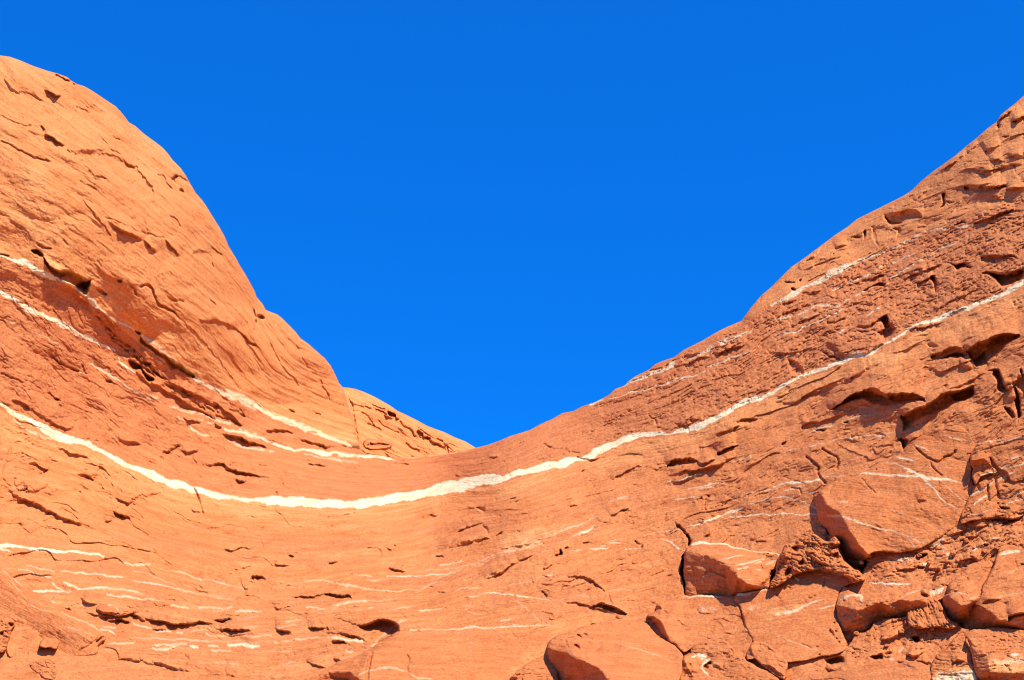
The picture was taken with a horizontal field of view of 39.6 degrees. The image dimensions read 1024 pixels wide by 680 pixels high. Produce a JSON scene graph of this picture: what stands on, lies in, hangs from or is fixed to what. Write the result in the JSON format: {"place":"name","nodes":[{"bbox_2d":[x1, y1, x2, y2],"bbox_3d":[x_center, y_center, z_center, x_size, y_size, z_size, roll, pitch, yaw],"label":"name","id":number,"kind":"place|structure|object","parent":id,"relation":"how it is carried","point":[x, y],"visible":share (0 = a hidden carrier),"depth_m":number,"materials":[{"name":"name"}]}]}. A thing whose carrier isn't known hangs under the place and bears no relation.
{"place":"outdoors","nodes":[
{"label":"outdoors","id":0,"kind":"place"},
{"bbox_2d":[0,55,470,450],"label":"hill","id":1,"kind":"structure","parent":0,"point":[105,210],"depth_m":64.32,"materials":[{"name":"stone"}]},
{"bbox_2d":[343,387,474,457],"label":"hill","id":2,"kind":"structure","parent":0,"point":[404,435],"depth_m":96.63,"materials":[{"name":"stone"}]},
{"bbox_2d":[363,439,391,449],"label":"stone","id":3,"kind":"object","parent":2,"relation":"on","point":[371,444],"visible":1,"depth_m":75.94,"materials":[{"name":"stone"}]},
{"bbox_2d":[0,197,1023,679],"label":"terrain","id":4,"kind":"structure","parent":0,"point":[206,531],"depth_m":53.12,"materials":[{"name":"stone"}]},
{"bbox_2d":[0,613,14,652],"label":"rock mound","id":5,"kind":"object","parent":4,"relation":"on","point":[7,625],"visible":0.87,"depth_m":43.67,"materials":[{"name":"stone"}]},
{"bbox_2d":[30,659,56,679],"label":"boulder","id":6,"kind":"object","parent":4,"relation":"on","point":[40,666],"visible":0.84,"depth_m":42.03,"materials":[{"name":"stone"}]},
{"bbox_2d":[40,638,58,648],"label":"stone","id":7,"kind":"object","parent":4,"relation":"on","point":[52,643],"visible":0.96,"depth_m":43.08,"materials":[{"name":"stone"}]},
{"bbox_2d":[0,568,105,655],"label":"boulder","id":8,"kind":"object","parent":4,"relation":"on","point":[73,634],"visible":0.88,"depth_m":44.48,"materials":[{"name":"stone"}]},
{"bbox_2d":[96,603,138,616],"bbox_3d":[-12.924,8.763,46.365,1.503,0.737,1.618,0,-22,0],"label":"stone","id":9,"kind":"object","parent":4,"relation":"on","point":[107,608],"visible":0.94,"depth_m":45.96,"materials":[{"name":"stone"}]},
{"bbox_2d":[310,628,550,679],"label":"boulder","id":10,"kind":"object","parent":4,"relation":"on","point":[463,654],"visible":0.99,"depth_m":43.09,"materials":[{"name":"stone"}]},
{"bbox_2d":[508,652,558,679],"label":"boulder","id":11,"kind":"object","parent":4,"relation":"on","point":[541,668],"visible":0.91,"depth_m":42.08,"materials":[{"name":"stone"}]},
{"bbox_2d":[547,618,682,679],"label":"boulder","id":12,"kind":"object","parent":4,"relation":"on","point":[617,649],"visible":0.96,"depth_m":41.72,"materials":[{"name":"stone"}]},
{"bbox_2d":[647,594,743,652],"bbox_3d":[5.832,8.803,44.422,3.037,2.719,5.039,0,-22,0],"label":"boulder","id":13,"kind":"object","parent":4,"relation":"on","point":[682,624],"visible":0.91,"depth_m":44.64,"materials":[{"name":"stone"}]},
{"bbox_2d":[680,639,779,679],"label":"boulder","id":14,"kind":"object","parent":4,"relation":"on","point":[714,659],"visible":0.96,"depth_m":40.91,"materials":[{"name":"stone"}]},
{"bbox_2d":[682,541,779,595],"bbox_3d":[7.187,7.417,47.248,2.621,2.828,5.210,12,-25,-28],"label":"boulder","id":15,"kind":"object","parent":4,"relation":"on","point":[722,569],"visible":0.91,"depth_m":46.20,"materials":[{"name":"stone"}]},
{"bbox_2d":[746,641,787,679],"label":"boulder","id":16,"kind":"object","parent":4,"relation":"on","point":[769,658],"visible":0.93,"depth_m":40.29,"materials":[{"name":"stone"}]},
{"bbox_2d":[734,570,852,662],"bbox_3d":[8.780,8.274,42.983,3.543,3.722,5.540,0,-22,0],"label":"boulder","id":17,"kind":"object","parent":4,"relation":"on","point":[794,614],"visible":0.95,"depth_m":42.49,"materials":[{"name":"stone"}]},
{"bbox_2d":[769,534,864,587],"bbox_3d":[9.444,6.881,45.020,2.913,2.604,4.941,0,-22,0],"label":"rock mound","id":18,"kind":"object","parent":4,"relation":"on","point":[811,552],"visible":0.95,"depth_m":44.35,"materials":[{"name":"stone"}]},
{"bbox_2d":[799,526,826,540],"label":"boulder","id":19,"kind":"object","parent":18,"relation":"on","point":[820,532],"visible":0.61,"depth_m":46.21,"materials":[{"name":"stone"}]},
{"bbox_2d":[791,660,930,679],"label":"boulder","id":20,"kind":"object","parent":4,"relation":"on","point":[897,670],"visible":0.95,"depth_m":38.23,"materials":[{"name":"stone"}]},
{"bbox_2d":[836,587,930,644],"bbox_3d":[10.869,7.992,41.808,3.052,2.438,3.030,-9,-24,22],"label":"boulder","id":21,"kind":"object","parent":4,"relation":"on","point":[861,612],"visible":0.82,"depth_m":40.88,"materials":[{"name":"stone"}]},
{"bbox_2d":[814,422,973,568],"bbox_3d":[11.906,4.726,45.733,5.834,5.508,4.442,-12,-25,27],"label":"boulder","id":22,"kind":"object","parent":4,"relation":"on","point":[913,495],"visible":0.98,"depth_m":44.71,"materials":[{"name":"stone"}]},
{"bbox_2d":[906,599,959,628],"bbox_3d":[11.872,7.738,40.367,1.519,1.330,2.149,-9,-24,20],"label":"rock mound","id":23,"kind":"object","parent":4,"relation":"on","point":[932,615],"visible":0.88,"depth_m":39.79,"materials":[{"name":"stone"}]},
{"bbox_2d":[930,633,977,679],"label":"boulder","id":24,"kind":"object","parent":4,"relation":"on","point":[953,660],"visible":0.94,"depth_m":37.48,"materials":[{"name":"stone"}]},
{"bbox_2d":[960,472,1023,523],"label":"boulder","id":25,"kind":"object","parent":4,"relation":"on","point":[981,502],"visible":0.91,"depth_m":43.16,"materials":[{"name":"stone"}]},
{"bbox_2d":[970,445,996,484],"bbox_3d":[14.840,3.837,44.708,0.882,1.874,1.736,-6,-23,14],"label":"boulder","id":26,"kind":"object","parent":25,"relation":"on","point":[980,463],"visible":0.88,"depth_m":44.10,"materials":[{"name":"stone"}]},
{"bbox_2d":[972,432,1023,481],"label":"boulder","id":27,"kind":"object","parent":25,"relation":"on","point":[1007,455],"visible":0.94,"depth_m":43.98,"materials":[{"name":"stone"}]},
{"bbox_2d":[964,627,1023,679],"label":"boulder","id":28,"kind":"object","parent":4,"relation":"on","point":[997,653],"visible":0.96,"depth_m":36.95,"materials":[{"name":"stone"}]},
{"bbox_2d":[939,560,992,626],"bbox_3d":[12.844,7.201,40.838,1.658,2.479,3.340,-15,-26,33],"label":"boulder","id":29,"kind":"object","parent":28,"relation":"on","point":[960,599],"visible":0.81,"depth_m":40.12,"materials":[{"name":"stone"}]},
{"bbox_2d":[963,539,1023,628],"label":"boulder","id":30,"kind":"object","parent":28,"relation":"on","point":[1000,602],"visible":0.91,"depth_m":39.36,"materials":[{"name":"stone"}]},
{"bbox_2d":[0,0,1023,447],"label":"sky","id":31,"kind":"structure","parent":0,"point":[488,219],"materials":[{"name":"blue"}]},
{"bbox_2d":[726,96,1023,327],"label":"hill","id":32,"kind":"structure","parent":0,"point":[983,171],"depth_m":62.09,"materials":[{"name":"stone"}]}
]}

